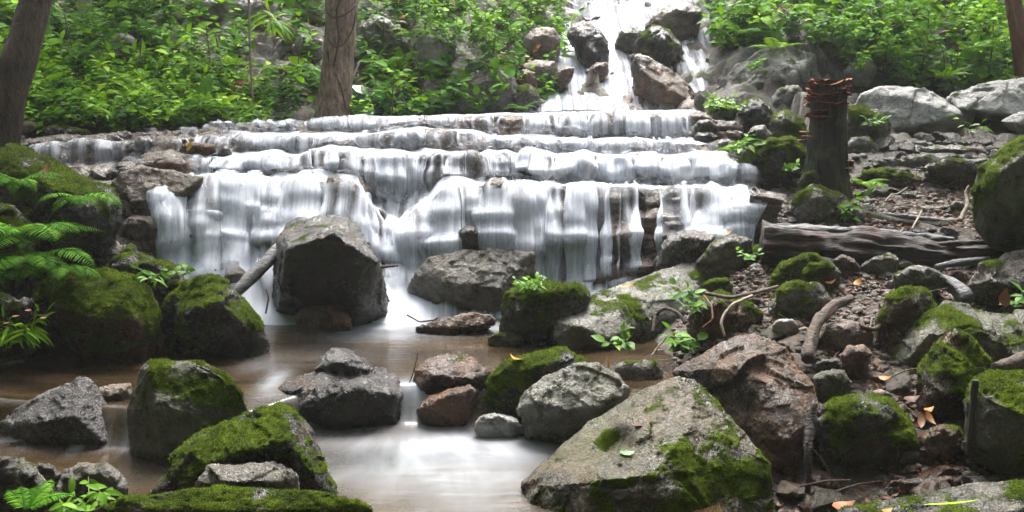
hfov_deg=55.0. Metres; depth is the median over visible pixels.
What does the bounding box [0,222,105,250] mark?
fern
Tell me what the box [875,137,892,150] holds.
flat stone
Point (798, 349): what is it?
loose stone
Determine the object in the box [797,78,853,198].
tree stump
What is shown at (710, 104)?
seedling
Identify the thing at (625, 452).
fallen leaf
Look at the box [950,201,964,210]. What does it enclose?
stone
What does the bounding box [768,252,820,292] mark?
mossy boulder
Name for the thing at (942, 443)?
stone
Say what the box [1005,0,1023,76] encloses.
tree
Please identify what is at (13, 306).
rock
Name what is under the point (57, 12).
leafy shrub
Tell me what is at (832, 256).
loose stone
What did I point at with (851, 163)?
flat stone
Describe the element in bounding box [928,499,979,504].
fallen leaf
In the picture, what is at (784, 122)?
mossy boulder
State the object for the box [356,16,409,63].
rock
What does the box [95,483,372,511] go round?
mossy boulder
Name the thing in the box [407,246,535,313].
boulder
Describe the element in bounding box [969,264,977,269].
loose stone
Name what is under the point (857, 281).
fallen leaf
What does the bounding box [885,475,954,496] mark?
stone
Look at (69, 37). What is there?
bare sapling
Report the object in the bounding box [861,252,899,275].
stone
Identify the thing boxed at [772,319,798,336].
stone
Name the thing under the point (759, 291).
root
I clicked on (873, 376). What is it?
loose stone
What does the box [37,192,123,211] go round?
fern
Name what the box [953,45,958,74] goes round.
bare sapling
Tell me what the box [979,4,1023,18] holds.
fern
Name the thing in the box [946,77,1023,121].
boulder
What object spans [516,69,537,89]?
boulder
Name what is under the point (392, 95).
twig
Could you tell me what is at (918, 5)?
fern
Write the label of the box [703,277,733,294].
stone
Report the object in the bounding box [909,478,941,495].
loose stone
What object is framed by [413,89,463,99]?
fern
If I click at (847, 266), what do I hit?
stone
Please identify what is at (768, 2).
leafy shrub
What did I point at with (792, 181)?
wet stone
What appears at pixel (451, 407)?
stone
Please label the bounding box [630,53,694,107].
boulder
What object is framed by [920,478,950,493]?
loose stone
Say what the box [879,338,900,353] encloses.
loose stone
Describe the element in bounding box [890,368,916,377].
twig
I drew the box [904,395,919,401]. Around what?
fallen leaf
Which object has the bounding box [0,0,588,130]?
undergrowth
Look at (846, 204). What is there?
seedling
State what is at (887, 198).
twig
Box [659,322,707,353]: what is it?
seedling
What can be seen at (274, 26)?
palm sprig
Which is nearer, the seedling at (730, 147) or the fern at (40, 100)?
the seedling at (730, 147)
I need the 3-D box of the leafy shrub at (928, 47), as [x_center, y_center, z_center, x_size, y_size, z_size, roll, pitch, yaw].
[5.262,-2.856,12.863,0.937,0.515,0.631,0,9,0]
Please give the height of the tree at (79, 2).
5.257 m
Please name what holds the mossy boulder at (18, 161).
on the terrain
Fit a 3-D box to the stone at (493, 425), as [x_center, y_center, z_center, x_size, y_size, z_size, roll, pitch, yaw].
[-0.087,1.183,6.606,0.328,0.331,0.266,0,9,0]
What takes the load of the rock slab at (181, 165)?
on the rock ledge at (124, 150)
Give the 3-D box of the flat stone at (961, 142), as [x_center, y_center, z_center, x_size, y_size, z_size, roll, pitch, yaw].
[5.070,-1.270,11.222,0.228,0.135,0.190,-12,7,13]
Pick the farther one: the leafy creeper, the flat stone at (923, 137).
the flat stone at (923, 137)
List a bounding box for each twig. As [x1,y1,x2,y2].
[265,289,268,313]
[347,61,359,92]
[380,265,398,268]
[392,77,394,116]
[395,84,416,114]
[407,314,437,321]
[409,352,417,382]
[651,336,666,355]
[751,289,776,297]
[800,479,851,486]
[806,441,832,476]
[837,480,880,491]
[840,282,866,285]
[871,351,889,358]
[884,187,907,201]
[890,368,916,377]
[911,210,922,229]
[958,185,969,221]
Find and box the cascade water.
[545,0,708,112]
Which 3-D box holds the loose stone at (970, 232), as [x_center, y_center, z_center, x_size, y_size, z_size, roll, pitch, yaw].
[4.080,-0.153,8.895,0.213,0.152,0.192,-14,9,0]
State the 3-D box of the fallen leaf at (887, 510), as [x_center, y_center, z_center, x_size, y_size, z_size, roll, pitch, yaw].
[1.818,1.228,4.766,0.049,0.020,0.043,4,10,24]
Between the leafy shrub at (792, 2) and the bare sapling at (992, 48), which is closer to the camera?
the bare sapling at (992, 48)
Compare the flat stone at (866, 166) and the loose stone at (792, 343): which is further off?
the flat stone at (866, 166)
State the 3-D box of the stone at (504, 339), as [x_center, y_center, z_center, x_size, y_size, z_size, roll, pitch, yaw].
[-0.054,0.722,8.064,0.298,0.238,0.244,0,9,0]
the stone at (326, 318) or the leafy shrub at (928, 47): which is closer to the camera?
the stone at (326, 318)
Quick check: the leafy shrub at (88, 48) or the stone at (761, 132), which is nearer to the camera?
the stone at (761, 132)
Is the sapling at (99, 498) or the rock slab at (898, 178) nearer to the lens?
the sapling at (99, 498)
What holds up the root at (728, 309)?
attached to the terrain
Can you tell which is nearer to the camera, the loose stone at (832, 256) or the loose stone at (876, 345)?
the loose stone at (876, 345)
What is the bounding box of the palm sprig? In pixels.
[240,0,294,42]
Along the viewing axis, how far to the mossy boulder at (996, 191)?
7.78 m
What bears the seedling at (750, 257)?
on the gravel at (908, 468)
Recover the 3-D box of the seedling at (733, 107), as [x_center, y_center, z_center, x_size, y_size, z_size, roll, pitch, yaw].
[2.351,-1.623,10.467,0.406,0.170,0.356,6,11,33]
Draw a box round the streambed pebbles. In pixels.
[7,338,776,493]
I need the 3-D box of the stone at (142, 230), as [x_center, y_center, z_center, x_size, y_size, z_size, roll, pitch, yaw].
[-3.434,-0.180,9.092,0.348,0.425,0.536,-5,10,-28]
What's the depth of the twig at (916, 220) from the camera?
8.86 m
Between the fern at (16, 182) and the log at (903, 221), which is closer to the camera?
the fern at (16, 182)
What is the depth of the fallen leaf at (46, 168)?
7.98 m
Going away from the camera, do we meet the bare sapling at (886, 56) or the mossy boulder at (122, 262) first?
the mossy boulder at (122, 262)
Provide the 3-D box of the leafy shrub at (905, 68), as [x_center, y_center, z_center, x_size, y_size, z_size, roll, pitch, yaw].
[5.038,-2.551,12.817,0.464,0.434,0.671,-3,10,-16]
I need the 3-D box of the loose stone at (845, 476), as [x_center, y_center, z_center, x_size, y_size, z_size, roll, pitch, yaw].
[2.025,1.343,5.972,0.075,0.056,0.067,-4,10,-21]
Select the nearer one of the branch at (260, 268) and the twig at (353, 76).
the branch at (260, 268)
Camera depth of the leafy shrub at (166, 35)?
12.30 m
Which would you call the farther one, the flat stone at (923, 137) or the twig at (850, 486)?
the flat stone at (923, 137)
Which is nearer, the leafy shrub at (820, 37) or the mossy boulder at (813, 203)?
the mossy boulder at (813, 203)
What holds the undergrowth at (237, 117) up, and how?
on the terrain
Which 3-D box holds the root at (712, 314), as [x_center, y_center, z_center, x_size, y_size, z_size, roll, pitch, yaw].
[1.456,0.412,7.302,0.082,0.189,0.316,2,9,11]
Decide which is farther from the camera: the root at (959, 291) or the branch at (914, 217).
the branch at (914, 217)
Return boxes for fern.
[0,172,64,194]
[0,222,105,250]
[0,248,95,283]
[0,263,51,287]
[4,479,73,510]
[17,264,103,284]
[28,93,67,103]
[36,81,93,93]
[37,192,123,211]
[81,70,146,82]
[123,25,176,36]
[188,90,225,118]
[207,56,262,66]
[230,82,282,91]
[266,62,310,74]
[370,51,424,69]
[390,28,436,37]
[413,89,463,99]
[502,101,539,110]
[721,22,774,37]
[746,37,809,48]
[778,4,839,17]
[829,16,885,30]
[849,179,889,192]
[871,46,930,59]
[905,0,933,12]
[915,15,968,28]
[930,65,972,78]
[955,40,1000,52]
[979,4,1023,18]
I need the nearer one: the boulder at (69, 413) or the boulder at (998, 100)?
the boulder at (69, 413)
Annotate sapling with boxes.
[48,475,123,511]
[63,13,75,76]
[136,38,142,77]
[206,25,210,63]
[294,38,300,82]
[378,19,384,72]
[409,38,421,93]
[445,70,486,93]
[825,25,833,76]
[881,19,886,79]
[921,6,929,70]
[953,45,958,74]
[988,14,993,73]
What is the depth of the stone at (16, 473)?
5.30 m
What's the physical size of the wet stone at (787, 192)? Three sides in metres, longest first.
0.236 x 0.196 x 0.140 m
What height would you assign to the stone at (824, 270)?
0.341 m
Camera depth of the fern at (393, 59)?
12.63 m
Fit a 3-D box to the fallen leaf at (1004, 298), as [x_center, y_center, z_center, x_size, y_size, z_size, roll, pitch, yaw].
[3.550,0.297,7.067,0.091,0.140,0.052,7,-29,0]
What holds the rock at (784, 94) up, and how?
on the terrain
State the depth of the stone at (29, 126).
10.88 m
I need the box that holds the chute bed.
[540,0,719,112]
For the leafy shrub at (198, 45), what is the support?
on the terrain
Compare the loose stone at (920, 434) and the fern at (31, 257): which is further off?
the fern at (31, 257)
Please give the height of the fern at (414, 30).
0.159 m
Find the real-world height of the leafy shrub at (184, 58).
0.465 m
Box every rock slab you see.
[43,125,89,135]
[110,165,203,213]
[153,159,190,173]
[415,312,495,334]
[553,262,708,348]
[838,478,1023,511]
[850,167,916,189]
[881,154,977,167]
[915,144,992,153]
[915,172,945,185]
[921,157,989,185]
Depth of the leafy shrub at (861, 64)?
12.76 m
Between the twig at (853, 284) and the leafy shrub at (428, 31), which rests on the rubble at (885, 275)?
the twig at (853, 284)
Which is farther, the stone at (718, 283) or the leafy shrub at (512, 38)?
the leafy shrub at (512, 38)
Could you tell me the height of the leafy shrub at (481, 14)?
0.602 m
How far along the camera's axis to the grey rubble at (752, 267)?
9.29 m
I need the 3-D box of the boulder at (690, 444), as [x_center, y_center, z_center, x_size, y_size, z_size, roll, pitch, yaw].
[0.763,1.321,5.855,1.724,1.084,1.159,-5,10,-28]
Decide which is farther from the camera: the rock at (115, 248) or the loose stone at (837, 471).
the rock at (115, 248)
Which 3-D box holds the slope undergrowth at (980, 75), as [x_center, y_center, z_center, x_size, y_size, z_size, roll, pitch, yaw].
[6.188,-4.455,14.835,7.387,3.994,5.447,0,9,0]
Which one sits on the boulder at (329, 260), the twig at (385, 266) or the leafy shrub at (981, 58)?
the twig at (385, 266)
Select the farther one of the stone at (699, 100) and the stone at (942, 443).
the stone at (699, 100)
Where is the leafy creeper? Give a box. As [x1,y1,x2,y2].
[512,272,546,294]
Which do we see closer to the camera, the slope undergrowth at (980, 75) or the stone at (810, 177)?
the stone at (810, 177)
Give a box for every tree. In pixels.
[0,0,52,147]
[77,0,91,20]
[168,0,181,20]
[305,0,317,23]
[313,0,357,119]
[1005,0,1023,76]
[1012,0,1023,55]
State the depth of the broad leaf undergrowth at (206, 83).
12.56 m
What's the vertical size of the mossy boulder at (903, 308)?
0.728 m
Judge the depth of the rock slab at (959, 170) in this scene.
9.96 m
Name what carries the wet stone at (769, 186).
on the terrain
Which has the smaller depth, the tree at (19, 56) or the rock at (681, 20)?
the tree at (19, 56)
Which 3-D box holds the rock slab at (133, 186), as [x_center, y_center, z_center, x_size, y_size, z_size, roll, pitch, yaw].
[-3.348,-0.570,9.334,0.933,0.602,0.732,0,9,0]
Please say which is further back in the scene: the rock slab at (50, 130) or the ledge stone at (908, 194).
the rock slab at (50, 130)
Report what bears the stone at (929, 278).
on the terrain
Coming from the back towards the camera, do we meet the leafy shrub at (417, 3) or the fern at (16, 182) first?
the leafy shrub at (417, 3)
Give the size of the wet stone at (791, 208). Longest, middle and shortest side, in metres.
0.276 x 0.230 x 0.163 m
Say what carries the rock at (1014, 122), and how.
on the terrain
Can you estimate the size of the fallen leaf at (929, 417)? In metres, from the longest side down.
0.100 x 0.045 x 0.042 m
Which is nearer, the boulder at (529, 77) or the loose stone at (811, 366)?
the loose stone at (811, 366)
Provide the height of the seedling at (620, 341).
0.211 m
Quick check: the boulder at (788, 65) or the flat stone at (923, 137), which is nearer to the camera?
the flat stone at (923, 137)
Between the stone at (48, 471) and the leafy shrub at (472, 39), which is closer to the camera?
the stone at (48, 471)
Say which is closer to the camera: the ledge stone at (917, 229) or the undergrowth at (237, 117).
the ledge stone at (917, 229)
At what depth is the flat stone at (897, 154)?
10.61 m
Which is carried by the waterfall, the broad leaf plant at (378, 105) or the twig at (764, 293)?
the broad leaf plant at (378, 105)
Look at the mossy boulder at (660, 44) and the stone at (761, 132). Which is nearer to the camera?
the stone at (761, 132)
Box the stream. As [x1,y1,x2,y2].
[0,316,722,511]
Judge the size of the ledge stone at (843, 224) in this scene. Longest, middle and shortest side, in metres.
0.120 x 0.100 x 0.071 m
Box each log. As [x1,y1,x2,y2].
[759,220,1008,267]
[863,210,948,227]
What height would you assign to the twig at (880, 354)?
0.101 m
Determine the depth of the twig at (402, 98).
12.07 m
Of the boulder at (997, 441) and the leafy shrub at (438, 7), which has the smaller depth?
the boulder at (997, 441)
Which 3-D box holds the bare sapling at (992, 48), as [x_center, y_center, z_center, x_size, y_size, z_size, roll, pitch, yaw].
[6.396,-2.838,13.109,0.041,0.809,0.239,4,10,25]
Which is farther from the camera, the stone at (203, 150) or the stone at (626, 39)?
the stone at (626, 39)
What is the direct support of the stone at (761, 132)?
on the rock ledge at (124, 150)
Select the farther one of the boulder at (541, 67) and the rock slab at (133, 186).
the boulder at (541, 67)
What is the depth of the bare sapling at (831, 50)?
12.79 m
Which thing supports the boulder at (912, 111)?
on the terrain
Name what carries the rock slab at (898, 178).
on the terrain
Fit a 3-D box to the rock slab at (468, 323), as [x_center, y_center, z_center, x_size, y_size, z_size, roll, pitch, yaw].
[-0.484,0.649,8.497,0.695,0.363,0.393,0,9,0]
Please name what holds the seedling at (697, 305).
on the mossy boulder at (743, 314)
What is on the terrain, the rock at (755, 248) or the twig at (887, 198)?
the rock at (755, 248)
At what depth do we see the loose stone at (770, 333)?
7.30 m
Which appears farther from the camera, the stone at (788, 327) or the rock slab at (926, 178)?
the rock slab at (926, 178)
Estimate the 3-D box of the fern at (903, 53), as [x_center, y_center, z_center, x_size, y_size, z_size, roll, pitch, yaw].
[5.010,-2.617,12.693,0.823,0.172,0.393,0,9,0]
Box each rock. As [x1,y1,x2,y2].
[0,292,46,361]
[103,241,137,265]
[108,33,137,58]
[190,0,271,27]
[218,33,248,48]
[270,58,317,77]
[272,31,322,61]
[281,83,313,97]
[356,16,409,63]
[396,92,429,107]
[410,35,455,79]
[644,1,702,42]
[706,98,737,120]
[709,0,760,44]
[743,244,760,268]
[770,85,801,106]
[843,57,876,86]
[1001,111,1023,132]
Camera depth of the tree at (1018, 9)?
12.67 m
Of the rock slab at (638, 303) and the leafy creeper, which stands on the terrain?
the rock slab at (638, 303)
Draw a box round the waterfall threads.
[147,114,765,287]
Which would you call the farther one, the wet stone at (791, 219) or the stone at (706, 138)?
the stone at (706, 138)
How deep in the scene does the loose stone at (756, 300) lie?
7.95 m
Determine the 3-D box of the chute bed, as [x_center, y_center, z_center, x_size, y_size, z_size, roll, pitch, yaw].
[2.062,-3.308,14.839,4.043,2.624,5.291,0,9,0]
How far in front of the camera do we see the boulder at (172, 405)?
6.05 m
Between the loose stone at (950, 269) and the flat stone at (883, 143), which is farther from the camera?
the flat stone at (883, 143)
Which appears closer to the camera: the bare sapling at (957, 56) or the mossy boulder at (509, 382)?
the mossy boulder at (509, 382)
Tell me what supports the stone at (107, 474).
on the terrain
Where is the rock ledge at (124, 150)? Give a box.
[20,110,787,316]
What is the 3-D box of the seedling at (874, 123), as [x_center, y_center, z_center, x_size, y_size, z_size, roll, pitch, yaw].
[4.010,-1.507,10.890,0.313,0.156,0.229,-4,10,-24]
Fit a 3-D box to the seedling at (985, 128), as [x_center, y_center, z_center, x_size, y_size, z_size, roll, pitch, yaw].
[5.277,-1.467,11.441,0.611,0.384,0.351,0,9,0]
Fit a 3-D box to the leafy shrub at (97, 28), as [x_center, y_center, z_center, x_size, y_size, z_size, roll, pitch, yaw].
[-4.988,-2.828,12.027,1.056,0.557,0.771,0,9,0]
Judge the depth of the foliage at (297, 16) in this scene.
12.86 m
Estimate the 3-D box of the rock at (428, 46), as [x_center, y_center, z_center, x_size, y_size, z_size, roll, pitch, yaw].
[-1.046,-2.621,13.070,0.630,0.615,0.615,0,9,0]
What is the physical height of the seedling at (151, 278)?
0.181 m
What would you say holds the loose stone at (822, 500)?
on the terrain
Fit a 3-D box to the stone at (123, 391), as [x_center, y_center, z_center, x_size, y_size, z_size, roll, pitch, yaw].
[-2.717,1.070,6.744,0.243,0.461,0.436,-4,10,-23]
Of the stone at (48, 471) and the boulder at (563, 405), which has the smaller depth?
the stone at (48, 471)
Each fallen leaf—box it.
[39,162,49,173]
[187,139,191,150]
[620,450,633,454]
[832,500,854,509]
[853,277,861,284]
[878,376,890,379]
[882,507,892,511]
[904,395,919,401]
[917,413,924,427]
[924,406,933,411]
[925,410,935,423]
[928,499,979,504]
[998,287,1010,306]
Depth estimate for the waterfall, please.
9.59 m
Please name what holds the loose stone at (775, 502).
on the terrain
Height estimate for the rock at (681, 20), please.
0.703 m
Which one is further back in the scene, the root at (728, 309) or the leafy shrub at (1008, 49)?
the leafy shrub at (1008, 49)
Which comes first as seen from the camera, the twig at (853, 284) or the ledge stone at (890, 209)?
the twig at (853, 284)
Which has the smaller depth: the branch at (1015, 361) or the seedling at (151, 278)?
the branch at (1015, 361)
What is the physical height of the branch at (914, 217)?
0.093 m
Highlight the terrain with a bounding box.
[0,0,1023,511]
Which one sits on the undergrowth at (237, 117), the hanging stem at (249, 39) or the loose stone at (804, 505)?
the hanging stem at (249, 39)
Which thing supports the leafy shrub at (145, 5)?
on the terrain
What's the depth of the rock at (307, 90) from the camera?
12.23 m
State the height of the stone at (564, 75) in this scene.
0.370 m
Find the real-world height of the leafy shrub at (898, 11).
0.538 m
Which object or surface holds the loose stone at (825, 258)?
on the terrain
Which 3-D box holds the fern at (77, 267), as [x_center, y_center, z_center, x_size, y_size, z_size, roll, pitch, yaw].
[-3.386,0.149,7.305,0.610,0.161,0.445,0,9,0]
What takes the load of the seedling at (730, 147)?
on the rock ledge at (124, 150)
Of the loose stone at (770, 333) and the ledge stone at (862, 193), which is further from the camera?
the ledge stone at (862, 193)
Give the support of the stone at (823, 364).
on the terrain
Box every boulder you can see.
[0,142,122,279]
[0,202,37,299]
[0,376,107,444]
[32,266,162,362]
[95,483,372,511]
[105,251,184,318]
[127,357,248,464]
[150,401,338,494]
[161,273,269,357]
[272,214,389,326]
[278,347,403,429]
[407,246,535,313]
[413,353,490,394]
[451,67,517,113]
[482,345,590,419]
[499,279,591,344]
[512,83,541,113]
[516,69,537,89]
[516,362,630,442]
[520,27,559,65]
[520,60,557,92]
[520,376,774,511]
[567,21,609,68]
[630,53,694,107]
[632,24,683,74]
[653,229,718,271]
[672,333,822,476]
[686,289,765,344]
[695,234,752,278]
[714,45,820,91]
[734,97,773,136]
[734,135,806,187]
[768,109,807,142]
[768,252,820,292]
[768,279,831,321]
[790,184,866,224]
[816,392,919,472]
[847,104,891,140]
[856,86,974,137]
[874,285,938,349]
[889,300,1023,368]
[915,327,992,419]
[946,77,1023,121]
[961,368,1023,479]
[967,249,1023,308]
[969,134,1023,251]
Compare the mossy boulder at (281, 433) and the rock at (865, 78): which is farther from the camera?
the rock at (865, 78)
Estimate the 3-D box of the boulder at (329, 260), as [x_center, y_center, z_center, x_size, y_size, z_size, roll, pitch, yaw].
[-1.632,0.217,8.893,1.013,1.139,1.393,-4,10,-24]
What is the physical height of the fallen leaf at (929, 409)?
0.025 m
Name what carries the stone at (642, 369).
on the terrain
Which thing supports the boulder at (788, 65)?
on the terrain
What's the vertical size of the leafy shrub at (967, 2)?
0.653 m
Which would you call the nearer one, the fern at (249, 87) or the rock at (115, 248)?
the rock at (115, 248)
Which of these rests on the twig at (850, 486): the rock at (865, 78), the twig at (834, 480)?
the twig at (834, 480)
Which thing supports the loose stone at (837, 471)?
on the terrain
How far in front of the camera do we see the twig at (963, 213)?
8.92 m
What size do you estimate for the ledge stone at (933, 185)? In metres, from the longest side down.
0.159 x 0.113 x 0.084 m
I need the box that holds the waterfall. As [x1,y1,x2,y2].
[51,110,746,324]
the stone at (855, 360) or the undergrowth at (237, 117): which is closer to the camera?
the stone at (855, 360)
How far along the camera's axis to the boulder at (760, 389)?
6.21 m
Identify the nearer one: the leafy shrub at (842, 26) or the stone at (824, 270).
the stone at (824, 270)
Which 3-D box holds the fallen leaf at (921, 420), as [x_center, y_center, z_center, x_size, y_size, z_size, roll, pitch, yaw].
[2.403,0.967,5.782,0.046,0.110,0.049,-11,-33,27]
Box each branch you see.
[234,243,276,294]
[878,211,948,222]
[991,351,1023,370]
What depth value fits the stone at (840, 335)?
7.12 m
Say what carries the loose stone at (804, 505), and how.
on the terrain
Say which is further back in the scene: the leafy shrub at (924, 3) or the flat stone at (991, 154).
the leafy shrub at (924, 3)
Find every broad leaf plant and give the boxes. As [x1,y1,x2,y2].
[350,95,376,113]
[352,85,405,115]
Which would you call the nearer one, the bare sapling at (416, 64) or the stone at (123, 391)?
the stone at (123, 391)
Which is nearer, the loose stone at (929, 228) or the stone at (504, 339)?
the stone at (504, 339)
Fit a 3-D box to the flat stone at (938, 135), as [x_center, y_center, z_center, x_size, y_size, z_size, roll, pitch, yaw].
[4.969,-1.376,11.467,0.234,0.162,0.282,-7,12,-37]
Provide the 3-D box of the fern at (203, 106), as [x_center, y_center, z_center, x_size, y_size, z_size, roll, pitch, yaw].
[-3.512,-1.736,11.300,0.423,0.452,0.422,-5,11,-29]
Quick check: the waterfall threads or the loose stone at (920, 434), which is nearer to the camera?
the loose stone at (920, 434)
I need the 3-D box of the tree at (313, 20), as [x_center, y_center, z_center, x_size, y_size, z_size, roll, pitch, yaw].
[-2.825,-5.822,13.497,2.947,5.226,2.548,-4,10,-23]
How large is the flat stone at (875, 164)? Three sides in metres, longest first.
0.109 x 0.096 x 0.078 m
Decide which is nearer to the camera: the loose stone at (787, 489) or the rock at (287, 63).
the loose stone at (787, 489)
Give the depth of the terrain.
12.80 m
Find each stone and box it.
[0,456,53,511]
[22,120,35,133]
[36,462,61,489]
[53,461,129,507]
[99,383,131,399]
[120,215,161,257]
[178,141,215,160]
[195,461,299,489]
[210,145,231,159]
[294,305,351,331]
[416,384,477,426]
[457,225,483,250]
[474,412,523,437]
[487,332,523,346]
[554,66,574,93]
[585,62,608,82]
[612,359,663,379]
[614,27,638,53]
[693,132,718,145]
[694,90,704,111]
[694,119,716,133]
[697,345,712,353]
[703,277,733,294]
[745,296,762,304]
[746,125,772,146]
[760,328,785,340]
[764,184,782,189]
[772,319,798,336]
[773,498,778,507]
[776,480,806,497]
[777,334,804,352]
[779,188,794,196]
[781,204,790,217]
[786,176,799,187]
[787,205,794,216]
[787,215,797,223]
[790,353,804,369]
[794,352,815,369]
[795,346,801,353]
[797,170,822,189]
[798,502,813,511]
[799,259,840,293]
[799,330,820,347]
[807,485,825,494]
[809,489,841,511]
[811,470,840,489]
[813,369,851,403]
[814,357,839,372]
[819,320,873,353]
[820,256,832,262]
[824,254,837,258]
[828,464,853,477]
[832,254,860,278]
[839,222,848,226]
[839,344,871,380]
[842,473,849,478]
[848,136,879,153]
[848,158,853,165]
[853,190,865,197]
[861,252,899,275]
[862,163,871,169]
[862,205,873,210]
[863,184,889,196]
[864,371,885,383]
[871,157,886,164]
[871,161,880,167]
[871,336,885,349]
[874,364,887,371]
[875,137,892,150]
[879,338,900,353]
[882,368,912,394]
[883,151,906,158]
[885,207,893,211]
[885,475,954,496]
[888,141,904,151]
[889,187,901,194]
[892,265,946,297]
[894,475,906,479]
[895,168,910,172]
[897,259,913,270]
[898,143,914,153]
[900,450,921,464]
[902,191,915,198]
[905,138,919,140]
[905,140,932,146]
[908,226,932,233]
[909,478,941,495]
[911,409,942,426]
[914,132,934,141]
[916,431,925,447]
[917,465,961,477]
[918,223,936,232]
[919,134,929,141]
[919,423,964,465]
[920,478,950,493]
[927,184,942,188]
[928,188,945,196]
[930,131,944,143]
[935,205,949,209]
[939,226,964,237]
[942,181,958,188]
[943,132,962,141]
[944,267,958,271]
[944,270,967,283]
[946,140,966,145]
[946,184,961,189]
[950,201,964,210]
[952,475,960,486]
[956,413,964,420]
[957,146,986,154]
[957,233,975,239]
[960,475,993,484]
[963,152,977,156]
[964,229,975,238]
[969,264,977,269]
[988,151,995,157]
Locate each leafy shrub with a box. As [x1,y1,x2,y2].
[0,0,17,20]
[0,22,54,38]
[49,0,107,36]
[55,31,115,69]
[67,2,154,47]
[101,0,137,14]
[124,0,203,21]
[135,15,175,54]
[148,47,206,78]
[169,44,228,82]
[176,31,225,63]
[410,0,432,11]
[418,0,468,24]
[420,5,499,47]
[421,10,464,49]
[451,0,479,15]
[461,0,502,31]
[471,17,509,53]
[494,12,539,44]
[495,0,526,21]
[521,0,556,15]
[711,0,758,28]
[741,0,780,20]
[770,0,849,34]
[782,0,801,7]
[786,7,844,47]
[809,0,837,15]
[834,1,915,44]
[839,44,878,73]
[849,0,898,25]
[863,0,936,37]
[868,16,918,60]
[871,16,960,57]
[875,43,918,76]
[895,0,931,15]
[911,2,1006,44]
[950,0,1023,31]
[951,0,980,12]
[971,31,1003,66]
[976,21,1011,57]
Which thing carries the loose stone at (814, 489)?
on the terrain
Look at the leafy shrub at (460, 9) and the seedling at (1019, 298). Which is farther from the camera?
the leafy shrub at (460, 9)
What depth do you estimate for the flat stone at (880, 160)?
10.51 m
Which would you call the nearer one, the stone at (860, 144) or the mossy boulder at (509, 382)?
the mossy boulder at (509, 382)
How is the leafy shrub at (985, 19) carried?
on the terrain
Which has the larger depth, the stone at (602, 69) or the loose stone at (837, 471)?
the stone at (602, 69)
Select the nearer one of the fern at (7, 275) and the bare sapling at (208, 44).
the fern at (7, 275)
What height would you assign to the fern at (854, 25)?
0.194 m
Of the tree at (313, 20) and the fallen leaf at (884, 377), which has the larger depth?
the tree at (313, 20)
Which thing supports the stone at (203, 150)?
on the rock ledge at (124, 150)
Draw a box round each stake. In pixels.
[803,403,817,492]
[965,379,978,455]
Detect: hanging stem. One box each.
[214,32,219,65]
[248,0,253,113]
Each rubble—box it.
[703,200,1023,395]
[730,135,1007,394]
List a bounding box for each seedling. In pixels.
[130,264,170,287]
[167,260,195,274]
[591,321,634,350]
[656,277,707,314]
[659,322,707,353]
[702,93,738,109]
[711,96,746,110]
[715,134,766,152]
[736,246,763,260]
[746,58,766,70]
[781,159,799,172]
[829,188,874,222]
[860,113,891,126]
[950,113,993,136]
[999,281,1023,307]
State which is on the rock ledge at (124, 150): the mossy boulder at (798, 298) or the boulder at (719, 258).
the boulder at (719, 258)
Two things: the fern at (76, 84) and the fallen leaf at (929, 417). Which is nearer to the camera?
the fallen leaf at (929, 417)
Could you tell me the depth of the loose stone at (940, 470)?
5.81 m
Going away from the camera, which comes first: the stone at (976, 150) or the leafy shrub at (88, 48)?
the stone at (976, 150)
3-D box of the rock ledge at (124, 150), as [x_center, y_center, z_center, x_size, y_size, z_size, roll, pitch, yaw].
[-1.420,-0.411,10.619,9.982,2.290,4.706,0,9,0]
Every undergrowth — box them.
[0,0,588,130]
[0,0,1021,119]
[0,25,279,133]
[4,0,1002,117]
[696,0,1023,91]
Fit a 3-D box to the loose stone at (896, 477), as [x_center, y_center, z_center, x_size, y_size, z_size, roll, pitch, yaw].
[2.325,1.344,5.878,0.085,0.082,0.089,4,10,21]
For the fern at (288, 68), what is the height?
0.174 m
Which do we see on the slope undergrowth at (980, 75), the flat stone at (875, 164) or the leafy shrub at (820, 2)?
the leafy shrub at (820, 2)
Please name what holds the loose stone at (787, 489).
on the terrain
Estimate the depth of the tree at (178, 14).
13.22 m
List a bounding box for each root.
[651,306,685,332]
[703,295,713,327]
[704,285,777,298]
[720,294,752,336]
[800,294,854,363]
[858,312,881,331]
[886,274,974,303]
[934,256,990,269]
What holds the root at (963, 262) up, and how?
on the terrain
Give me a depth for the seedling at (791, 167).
9.75 m
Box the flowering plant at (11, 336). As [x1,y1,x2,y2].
[0,300,55,350]
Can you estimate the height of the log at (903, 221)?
0.191 m
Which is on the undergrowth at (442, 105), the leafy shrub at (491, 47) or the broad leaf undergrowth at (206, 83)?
the leafy shrub at (491, 47)
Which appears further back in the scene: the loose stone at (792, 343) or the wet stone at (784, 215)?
the wet stone at (784, 215)
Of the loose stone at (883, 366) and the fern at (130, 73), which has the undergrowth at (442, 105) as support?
the fern at (130, 73)
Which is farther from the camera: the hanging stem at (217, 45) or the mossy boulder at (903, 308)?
the hanging stem at (217, 45)

